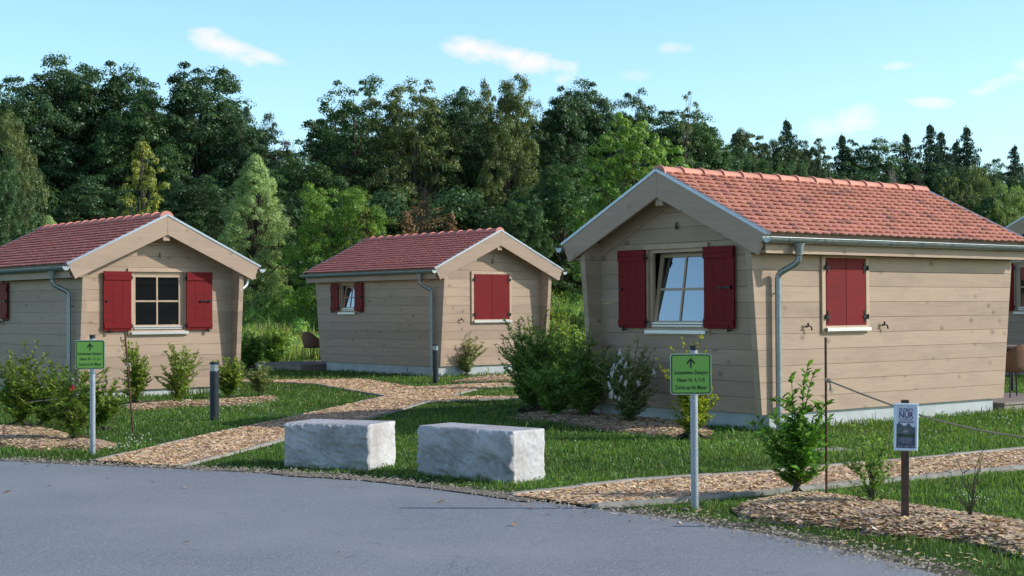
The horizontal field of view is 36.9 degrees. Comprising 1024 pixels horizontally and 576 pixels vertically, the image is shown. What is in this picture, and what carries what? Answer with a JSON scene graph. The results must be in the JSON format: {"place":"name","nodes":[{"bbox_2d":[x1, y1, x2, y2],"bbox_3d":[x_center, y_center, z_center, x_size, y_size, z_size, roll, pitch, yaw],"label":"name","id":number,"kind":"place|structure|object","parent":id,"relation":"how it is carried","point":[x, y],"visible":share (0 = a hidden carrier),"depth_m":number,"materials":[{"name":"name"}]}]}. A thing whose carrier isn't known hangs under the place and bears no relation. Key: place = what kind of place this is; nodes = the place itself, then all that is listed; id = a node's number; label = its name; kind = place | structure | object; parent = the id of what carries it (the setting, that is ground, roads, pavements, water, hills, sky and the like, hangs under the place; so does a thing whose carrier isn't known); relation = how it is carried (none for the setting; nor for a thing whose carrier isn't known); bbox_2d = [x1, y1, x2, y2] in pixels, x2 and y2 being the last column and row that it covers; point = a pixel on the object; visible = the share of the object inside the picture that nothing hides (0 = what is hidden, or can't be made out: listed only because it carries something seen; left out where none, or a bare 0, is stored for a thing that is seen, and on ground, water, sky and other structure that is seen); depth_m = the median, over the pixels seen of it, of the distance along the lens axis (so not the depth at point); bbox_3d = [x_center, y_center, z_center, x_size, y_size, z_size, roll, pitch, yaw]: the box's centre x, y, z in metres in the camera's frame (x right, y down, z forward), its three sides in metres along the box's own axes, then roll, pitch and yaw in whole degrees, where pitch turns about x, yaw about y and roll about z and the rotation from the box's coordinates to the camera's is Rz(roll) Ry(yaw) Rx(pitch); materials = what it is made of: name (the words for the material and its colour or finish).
{"place":"outdoors","nodes":[
{"label":"outdoors","id":0,"kind":"place"},
{"bbox_2d":[96,378,517,465],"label":"chip path","id":1,"kind":"structure","parent":0,"point":[269,430],"depth_m":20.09,"materials":[{"name":"brown wood"}]},
{"bbox_2d":[0,460,940,575],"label":"road","id":2,"kind":"structure","parent":0,"point":[80,520],"depth_m":11.18,"materials":[{"name":"grey asphalt"}]},
{"bbox_2d":[272,471,540,500],"bbox_3d":[-1.026,1.829,14.329,3.549,0.001,0.413,-1,-1,43],"label":"sandy shoulder","id":3,"kind":"object","parent":2,"relation":"on","point":[495,494],"visible":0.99,"depth_m":14.04},
{"bbox_2d":[1,455,980,575],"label":"road grit","id":4,"kind":"object","parent":2,"relation":"on","point":[730,525],"visible":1,"depth_m":12.20,"materials":[{"name":"grey gravel"}]},
{"bbox_2d":[0,316,1023,575],"bbox_3d":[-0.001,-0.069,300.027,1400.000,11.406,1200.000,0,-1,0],"label":"ground","id":5,"kind":"structure","parent":0,"point":[824,534],"depth_m":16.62,"materials":[{"name":"green plant"}]},
{"bbox_2d":[0,155,41,312],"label":"tree","id":6,"kind":"object","parent":5,"relation":"on","point":[8,178],"visible":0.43,"depth_m":55.84,"materials":[{"name":"green plant"}]},
{"bbox_2d":[0,106,50,238],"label":"tree","id":7,"kind":"object","parent":5,"relation":"on","point":[15,134],"visible":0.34,"depth_m":61.81,"materials":[{"name":"green plant"}]},
{"bbox_2d":[0,424,70,451],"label":"mulch bed","id":8,"kind":"object","parent":5,"relation":"on","point":[33,439],"visible":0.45,"depth_m":18.79,"materials":[{"name":"brown wood"}]},
{"bbox_2d":[0,339,49,425],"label":"shrub","id":9,"kind":"object","parent":8,"relation":"on","point":[13,396],"visible":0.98,"depth_m":21.52,"materials":[{"name":"green plant"}]},
{"bbox_2d":[0,75,82,229],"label":"oak tree","id":10,"kind":"object","parent":5,"relation":"on","point":[19,102],"visible":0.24,"depth_m":71.50,"materials":[{"name":"green plant"}]},
{"bbox_2d":[18,362,73,426],"bbox_3d":[-6.637,1.522,21.852,0.792,0.940,0.811,0,-1,0],"label":"shrub","id":11,"kind":"object","parent":5,"relation":"on","point":[47,391],"visible":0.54,"depth_m":21.76,"materials":[{"name":"green plant"}]},
{"bbox_2d":[0,51,131,223],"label":"oak tree","id":12,"kind":"object","parent":5,"relation":"on","point":[58,100],"visible":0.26,"depth_m":72.58,"materials":[{"name":"green plant"}]},
{"bbox_2d":[60,440,116,450],"bbox_3d":[-5.187,1.907,18.949,0.960,0.084,1.600,0,-1,0],"label":"mulch bed","id":13,"kind":"object","parent":5,"relation":"on","point":[100,442],"visible":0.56,"depth_m":18.59,"materials":[{"name":"brown wood"}]},
{"bbox_2d":[34,359,110,440],"bbox_3d":[-5.529,1.421,19.327,0.924,1.060,1.059,0,-1,0],"label":"shrub","id":14,"kind":"object","parent":13,"relation":"on","point":[69,409],"visible":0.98,"depth_m":19.26,"materials":[{"name":"green plant"}]},
{"bbox_2d":[75,335,104,454],"bbox_3d":[-4.832,1.276,17.617,0.335,1.475,0.082,0,-1,-4],"label":"sign post","id":15,"kind":"object","parent":5,"relation":"on","point":[90,354],"visible":0.99,"depth_m":17.59,"materials":[{"name":"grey metal"}]},
{"bbox_2d":[50,174,150,223],"bbox_3d":[-17.586,-1.706,63.867,5.743,6.157,6.018,0,-1,8],"label":"tree","id":16,"kind":"object","parent":5,"relation":"on","point":[81,203],"visible":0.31,"depth_m":63.43,"materials":[{"name":"green plant"}]},
{"bbox_2d":[76,375,125,430],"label":"shrub","id":17,"kind":"object","parent":5,"relation":"on","point":[105,411],"visible":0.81,"depth_m":21.28,"materials":[{"name":"green plant"}]},
{"bbox_2d":[30,60,197,219],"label":"oak tree","id":18,"kind":"object","parent":5,"relation":"on","point":[109,94],"visible":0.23,"depth_m":73.76,"materials":[{"name":"green plant"}]},
{"bbox_2d":[0,211,265,397],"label":"cabin","id":19,"kind":"object","parent":5,"relation":"on","point":[154,284],"visible":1,"depth_m":29.84,"materials":[{"name":"brown wood"}]},
{"bbox_2d":[103,267,212,335],"bbox_3d":[-7.025,0.255,29.945,2.280,1.530,0.740,0,-1,-39],"label":"window","id":20,"kind":"structure","parent":19,"relation":"in","point":[147,301],"depth_m":29.76,"materials":[{"name":"brown wood"}]},
{"bbox_2d":[116,141,169,215],"bbox_3d":[-12.475,-1.317,51.816,2.981,7.395,3.236,0,-1,4],"label":"tree","id":21,"kind":"object","parent":5,"relation":"on","point":[142,149],"visible":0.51,"depth_m":51.99,"materials":[{"name":"green plant"}]},
{"bbox_2d":[81,81,205,216],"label":"oak tree","id":22,"kind":"object","parent":5,"relation":"on","point":[147,128],"visible":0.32,"depth_m":71.17,"materials":[{"name":"green plant"}]},
{"bbox_2d":[118,395,275,410],"bbox_3d":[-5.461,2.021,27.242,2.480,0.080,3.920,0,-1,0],"label":"mulch bed","id":23,"kind":"object","parent":5,"relation":"on","point":[220,404],"visible":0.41,"depth_m":26.37,"materials":[{"name":"brown wood"}]},
{"bbox_2d":[118,340,152,403],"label":"shrub","id":24,"kind":"object","parent":23,"relation":"on","point":[138,375],"visible":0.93,"depth_m":26.68,"materials":[{"name":"green plant"}]},
{"bbox_2d":[154,342,206,400],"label":"shrub","id":25,"kind":"object","parent":23,"relation":"on","point":[179,376],"visible":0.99,"depth_m":26.89,"materials":[{"name":"green plant"}]},
{"bbox_2d":[146,173,252,295],"bbox_3d":[-12.962,-1.608,62.011,5.783,5.895,5.352,0,-1,-6],"label":"tree","id":26,"kind":"object","parent":5,"relation":"on","point":[185,195],"visible":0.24,"depth_m":61.63,"materials":[{"name":"green plant"}]},
{"bbox_2d":[122,60,287,248],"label":"oak tree","id":27,"kind":"object","parent":5,"relation":"on","point":[194,95],"visible":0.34,"depth_m":72.90,"materials":[{"name":"green plant"}]},
{"bbox_2d":[209,362,218,420],"bbox_3d":[-4.454,1.595,22.978,0.140,0.975,0.140,0,-1,0],"label":"bollard lamp","id":28,"kind":"object","parent":5,"relation":"on","point":[214,391],"visible":0.92,"depth_m":22.92,"materials":[{"name":"metal"}]},
{"bbox_2d":[212,356,245,397],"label":"shrub","id":29,"kind":"object","parent":5,"relation":"on","point":[230,380],"visible":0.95,"depth_m":28.58,"materials":[{"name":"green plant"}]},
{"bbox_2d":[241,330,264,367],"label":"shrub","id":30,"kind":"object","parent":5,"relation":"on","point":[251,351],"visible":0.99,"depth_m":43.55,"materials":[{"name":"green plant"}]},
{"bbox_2d":[212,105,294,284],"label":"oak tree","id":31,"kind":"object","parent":5,"relation":"on","point":[260,138],"visible":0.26,"depth_m":72.37,"materials":[{"name":"green plant"}]},
{"bbox_2d":[243,361,278,395],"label":"shrub","id":32,"kind":"object","parent":5,"relation":"on","point":[259,380],"visible":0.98,"depth_m":29.10,"materials":[{"name":"green plant"}]},
{"bbox_2d":[217,152,305,315],"bbox_3d":[-9.893,-1.984,60.093,3.909,6.647,3.439,0,-1,2],"label":"poplar tree","id":33,"kind":"object","parent":5,"relation":"on","point":[260,188],"visible":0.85,"depth_m":59.69,"materials":[{"name":"green plant"}]},
{"bbox_2d":[260,326,289,361],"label":"shrub","id":34,"kind":"object","parent":5,"relation":"on","point":[274,349],"visible":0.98,"depth_m":45.25,"materials":[{"name":"green plant"}]},
{"bbox_2d":[255,361,326,370],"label":"terrace deck","id":35,"kind":"structure","parent":5,"relation":"on","point":[307,365],"depth_m":42.02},
{"bbox_2d":[251,152,352,291],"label":"tree","id":36,"kind":"object","parent":5,"relation":"on","point":[320,176],"visible":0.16,"depth_m":69.62,"materials":[{"name":"green plant"}]},
{"bbox_2d":[92,379,521,466],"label":"path kerb","id":37,"kind":"structure","parent":5,"relation":"on","point":[275,441],"depth_m":24.61,"materials":[{"name":"concrete"}]},
{"bbox_2d":[298,118,359,189],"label":"oak tree","id":38,"kind":"object","parent":5,"relation":"on","point":[316,144],"visible":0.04,"depth_m":83.38,"materials":[{"name":"green plant"}]},
{"bbox_2d":[266,181,399,318],"bbox_3d":[-6.519,-1.277,57.799,4.782,5.442,4.750,-1,-1,13],"label":"tree","id":39,"kind":"object","parent":5,"relation":"on","point":[351,207],"visible":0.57,"depth_m":57.36,"materials":[{"name":"green plant"}]},
{"bbox_2d":[284,419,395,469],"bbox_3d":[-1.815,1.683,16.215,1.013,0.547,0.676,-1,-1,22],"label":"stone block","id":40,"kind":"object","parent":5,"relation":"on","point":[357,444],"depth_m":15.96,"materials":[{"name":"stone"}]},
{"bbox_2d":[291,73,435,285],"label":"tree","id":41,"kind":"object","parent":5,"relation":"on","point":[342,145],"visible":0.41,"depth_m":73.61,"materials":[{"name":"green plant"}]},
{"bbox_2d":[312,117,425,255],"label":"oak tree","id":42,"kind":"object","parent":5,"relation":"on","point":[369,157],"visible":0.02,"depth_m":78.91,"materials":[{"name":"green plant"}]},
{"bbox_2d":[357,76,472,235],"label":"tree","id":43,"kind":"object","parent":5,"relation":"on","point":[434,181],"visible":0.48,"depth_m":71.69,"materials":[{"name":"green plant"}]},
{"bbox_2d":[395,182,465,233],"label":"tree","id":44,"kind":"object","parent":5,"relation":"on","point":[423,213],"visible":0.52,"depth_m":63.97,"materials":[{"name":"green plant"}]},
{"bbox_2d":[299,227,566,376],"bbox_3d":[-2.178,0.496,40.527,4.249,3.932,6.252,0,-1,-38],"label":"cabin","id":45,"kind":"object","parent":5,"relation":"on","point":[399,303],"visible":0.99,"depth_m":38.74,"materials":[{"name":"brown wood"}]},
{"bbox_2d":[330,281,377,314],"bbox_3d":[-4.113,0.246,40.697,0.740,1.140,1.559,0,-1,-38],"label":"window","id":46,"kind":"structure","parent":45,"relation":"in","point":[348,303],"depth_m":40.69,"materials":[{"name":"brown wood"}]},
{"bbox_2d":[460,271,523,323],"bbox_3d":[-0.502,0.235,38.382,2.015,1.295,0.103,0,-1,-38],"label":"window","id":47,"kind":"structure","parent":45,"relation":"in","point":[491,292],"depth_m":38.37,"materials":[{"name":"brown wood"}]},
{"bbox_2d":[410,86,504,232],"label":"oak tree","id":48,"kind":"object","parent":5,"relation":"on","point":[464,117],"visible":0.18,"depth_m":75.09,"materials":[{"name":"green plant"}]},
{"bbox_2d":[454,331,487,375],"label":"shrub","id":49,"kind":"object","parent":5,"relation":"on","point":[467,364],"visible":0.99,"depth_m":37.71,"materials":[{"name":"green plant"}]},
{"bbox_2d":[416,422,544,482],"bbox_3d":[-0.316,1.646,15.068,1.290,0.572,0.542,-1,-1,43],"label":"stone block","id":50,"kind":"object","parent":5,"relation":"on","point":[493,452],"depth_m":14.77,"materials":[{"name":"stone"}]},
{"bbox_2d":[453,72,548,251],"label":"tree","id":51,"kind":"object","parent":5,"relation":"on","point":[509,105],"visible":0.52,"depth_m":71.31,"materials":[{"name":"green plant"}]},
{"bbox_2d":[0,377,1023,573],"bbox_3d":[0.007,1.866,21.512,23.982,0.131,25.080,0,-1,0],"label":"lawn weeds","id":52,"kind":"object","parent":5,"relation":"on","point":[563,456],"visible":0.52,"depth_m":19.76,"materials":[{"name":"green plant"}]},
{"bbox_2d":[6,174,1023,294],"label":"undergrowth","id":53,"kind":"object","parent":5,"relation":"on","point":[457,198],"visible":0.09,"depth_m":67.41,"materials":[{"name":"green plant"}]},
{"bbox_2d":[481,199,554,296],"bbox_3d":[0.162,-1.206,62.185,3.272,4.886,3.250,0,-1,-13],"label":"tree","id":54,"kind":"object","parent":5,"relation":"on","point":[524,224],"visible":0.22,"depth_m":61.79,"materials":[{"name":"green plant"}]},
{"bbox_2d":[512,161,595,309],"bbox_3d":[2.273,-1.985,64.149,4.894,6.499,4.874,0,-1,9],"label":"tree","id":55,"kind":"object","parent":5,"relation":"on","point":[556,187],"visible":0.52,"depth_m":63.22,"materials":[{"name":"green plant"}]},
{"bbox_2d":[510,85,604,275],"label":"oak tree","id":56,"kind":"object","parent":5,"relation":"on","point":[559,114],"visible":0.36,"depth_m":73.32,"materials":[{"name":"green plant"}]},
{"bbox_2d":[547,78,627,266],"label":"oak tree","id":57,"kind":"object","parent":5,"relation":"on","point":[593,116],"visible":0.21,"depth_m":74.50,"materials":[{"name":"green plant"}]},
{"bbox_2d":[241,295,968,356],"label":"bank weeds","id":58,"kind":"object","parent":5,"relation":"on","point":[264,312],"visible":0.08,"depth_m":57.02,"materials":[{"name":"green plant"}]},
{"bbox_2d":[507,409,712,439],"bbox_3d":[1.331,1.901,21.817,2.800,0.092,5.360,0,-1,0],"label":"mulch bed","id":59,"kind":"object","parent":5,"relation":"on","point":[631,432],"visible":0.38,"depth_m":21.01,"materials":[{"name":"brown wood"}]},
{"bbox_2d":[492,308,567,412],"bbox_3d":[0.288,1.147,24.073,1.173,1.666,1.169,-1,-1,27],"label":"shrub","id":60,"kind":"object","parent":59,"relation":"on","point":[535,355],"visible":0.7,"depth_m":23.92,"materials":[{"name":"green plant"}]},
{"bbox_2d":[518,358,574,414],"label":"shrub","id":61,"kind":"object","parent":59,"relation":"on","point":[550,396],"visible":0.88,"depth_m":22.88,"materials":[{"name":"green plant"}]},
{"bbox_2d":[548,324,612,415],"bbox_3d":[1.084,1.240,22.677,0.989,1.432,1.008,-1,-1,40],"label":"shrub","id":62,"kind":"object","parent":59,"relation":"on","point":[586,395],"visible":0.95,"depth_m":22.56,"materials":[{"name":"green plant"}]},
{"bbox_2d":[590,335,659,422],"bbox_3d":[1.595,1.293,21.582,1.026,1.290,1.142,0,-1,0],"label":"shrub","id":63,"kind":"object","parent":59,"relation":"on","point":[627,386],"visible":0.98,"depth_m":21.43,"materials":[{"name":"green plant"}]},
{"bbox_2d":[567,112,689,317],"bbox_3d":[4.780,-2.388,55.813,5.591,8.185,5.443,0,-1,1],"label":"tree","id":64,"kind":"object","parent":5,"relation":"on","point":[609,178],"visible":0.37,"depth_m":55.45,"materials":[{"name":"green plant"}]},
{"bbox_2d":[590,87,676,195],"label":"oak tree","id":65,"kind":"object","parent":5,"relation":"on","point":[640,116],"visible":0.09,"depth_m":75.81,"materials":[{"name":"green plant"}]},
{"bbox_2d":[619,104,697,182],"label":"oak tree","id":66,"kind":"object","parent":5,"relation":"on","point":[670,130],"visible":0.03,"depth_m":81.03,"materials":[{"name":"green plant"}]},
{"bbox_2d":[672,91,700,167],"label":"tree","id":67,"kind":"object","parent":5,"relation":"on","point":[688,143],"visible":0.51,"depth_m":58.02,"materials":[{"name":"green plant"}]},
{"bbox_2d":[655,334,721,440],"bbox_3d":[2.212,1.239,19.140,0.849,1.323,0.793,0,-1,0],"label":"shrub","id":68,"kind":"object","parent":5,"relation":"on","point":[704,403],"visible":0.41,"depth_m":19.10,"materials":[{"name":"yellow plant"}]},
{"bbox_2d":[670,345,711,509],"bbox_3d":[1.459,1.187,12.521,0.335,1.440,0.082,0,-1,3],"label":"sign post","id":69,"kind":"object","parent":5,"relation":"on","point":[690,374],"visible":0.98,"depth_m":12.49,"materials":[{"name":"green metal"}]},
{"bbox_2d":[649,120,734,172],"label":"tree","id":70,"kind":"object","parent":5,"relation":"on","point":[707,157],"visible":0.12,"depth_m":75.51,"materials":[{"name":"green plant"}]},
{"bbox_2d":[643,110,752,172],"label":"oak tree","id":71,"kind":"object","parent":5,"relation":"on","point":[738,164],"visible":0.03,"depth_m":81.51,"materials":[{"name":"green plant"}]},
{"bbox_2d":[727,127,764,171],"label":"tree","id":72,"kind":"object","parent":5,"relation":"on","point":[738,140],"visible":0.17,"depth_m":97.36,"materials":[{"name":"green plant"}]},
{"bbox_2d":[509,447,1023,507],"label":"footpath kerb","id":73,"kind":"structure","parent":5,"relation":"on","point":[819,486],"depth_m":14.01,"materials":[{"name":"concrete"}]},
{"bbox_2d":[513,449,1023,505],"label":"chip footpath","id":74,"kind":"structure","parent":5,"relation":"on","point":[703,486],"depth_m":13.78,"materials":[{"name":"brown wood"}]},
{"bbox_2d":[741,134,797,174],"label":"pine tree","id":75,"kind":"object","parent":5,"relation":"on","point":[768,151],"visible":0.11,"depth_m":99.32,"materials":[{"name":"green plant"}]},
{"bbox_2d":[592,507,977,575],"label":"mossy verge","id":76,"kind":"structure","parent":5,"relation":"on","point":[932,570],"depth_m":10.89,"materials":[{"name":"green plant"}]},
{"bbox_2d":[555,165,1023,429],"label":"cabin","id":77,"kind":"object","parent":5,"relation":"on","point":[764,284],"visible":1,"depth_m":21.86,"materials":[{"name":"brown wood"}]},
{"bbox_2d":[617,240,742,335],"bbox_3d":[2.536,0.005,21.856,0.740,1.530,2.280,0,-1,-39],"label":"window","id":78,"kind":"structure","parent":77,"relation":"in","point":[696,286],"depth_m":21.79,"materials":[{"name":"brown wood"}]},
{"bbox_2d":[805,255,888,332],"bbox_3d":[4.646,0.067,21.345,1.775,1.105,0.103,0,-1,-39],"label":"window","id":79,"kind":"structure","parent":77,"relation":"in","point":[844,279],"depth_m":21.32,"materials":[{"name":"brown wood"}]},
{"bbox_2d":[800,137,837,178],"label":"pine tree","id":80,"kind":"object","parent":5,"relation":"on","point":[814,152],"visible":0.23,"depth_m":96.01,"materials":[{"name":"green plant"}]},
{"bbox_2d":[835,136,905,184],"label":"oak tree","id":81,"kind":"object","parent":5,"relation":"on","point":[872,161],"visible":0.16,"depth_m":103.48,"materials":[{"name":"green plant"}]},
{"bbox_2d":[729,490,1023,558],"bbox_3d":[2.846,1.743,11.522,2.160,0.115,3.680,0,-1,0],"label":"mulch bed","id":82,"kind":"object","parent":5,"relation":"on","point":[787,517],"visible":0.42,"depth_m":11.49,"materials":[{"name":"brown wood"}]},
{"bbox_2d":[744,359,834,491],"bbox_3d":[2.424,1.216,13.224,0.662,1.207,0.701,-1,-1,44],"label":"shrub","id":83,"kind":"object","parent":82,"relation":"on","point":[800,440],"visible":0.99,"depth_m":13.17,"materials":[{"name":"green plant"}]},
{"bbox_2d":[842,421,898,500],"bbox_3d":[2.875,1.433,12.373,0.406,0.736,0.420,-1,-1,35],"label":"shrub","id":84,"kind":"object","parent":82,"relation":"on","point":[874,470],"visible":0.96,"depth_m":12.35,"materials":[{"name":"green plant"}]},
{"bbox_2d":[893,400,917,515],"bbox_3d":[2.926,1.358,11.411,0.185,1.052,0.062,0,-1,6],"label":"notice board","id":85,"kind":"object","parent":82,"relation":"on","point":[905,436],"visible":1,"depth_m":11.40,"materials":[{"name":"white plastic"}]},
{"bbox_2d":[913,131,966,190],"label":"spruce tree","id":86,"kind":"object","parent":5,"relation":"on","point":[941,153],"visible":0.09,"depth_m":103.97,"materials":[{"name":"green plant"}]},
{"bbox_2d":[921,162,984,203],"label":"oak tree","id":87,"kind":"object","parent":5,"relation":"on","point":[942,173],"visible":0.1,"depth_m":99.42,"materials":[{"name":"green plant"}]},
{"bbox_2d":[939,166,980,210],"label":"tree","id":88,"kind":"object","parent":5,"relation":"on","point":[952,190],"visible":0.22,"depth_m":75.58,"materials":[{"name":"green plant"}]},
{"bbox_2d":[946,124,991,177],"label":"spruce tree","id":89,"kind":"object","parent":5,"relation":"on","point":[967,157],"visible":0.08,"depth_m":107.99,"materials":[{"name":"green plant"}]},
{"bbox_2d":[962,164,1010,221],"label":"willow tree","id":90,"kind":"object","parent":5,"relation":"on","point":[985,181],"visible":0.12,"depth_m":77.91,"materials":[{"name":"green plant"}]},
{"bbox_2d":[969,214,1023,374],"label":"cabin","id":91,"kind":"object","parent":5,"relation":"on","point":[1015,334],"visible":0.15,"depth_m":36.27,"materials":[{"name":"brown wood"}]},
{"bbox_2d":[993,260,1023,314],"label":"window","id":92,"kind":"structure","parent":91,"relation":"in","point":[1016,299],"depth_m":36.27,"materials":[{"name":"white wood"}]},
{"bbox_2d":[987,179,1023,226],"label":"willow tree","id":93,"kind":"object","parent":5,"relation":"on","point":[1018,207],"visible":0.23,"depth_m":73.66,"materials":[{"name":"green plant"}]},
{"bbox_2d":[992,392,1023,411],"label":"terrace deck","id":94,"kind":"structure","parent":5,"relation":"on","point":[1006,402],"depth_m":24.03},
{"bbox_2d":[1005,344,1023,397],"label":"wicker chair","id":95,"kind":"object","parent":94,"relation":"on","point":[1015,359],"visible":0.63,"depth_m":24.95,"materials":[{"name":"brown wicker"}]},
{"bbox_2d":[0,0,1023,182],"label":"sky","id":96,"kind":"structure","parent":0,"point":[860,70],"materials":[{"name":"blue"}]},
{"bbox_2d":[234,291,956,360],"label":"meadow grass","id":97,"kind":"structure","parent":0,"point":[270,322],"depth_m":55.82,"materials":[{"name":"green plant"}]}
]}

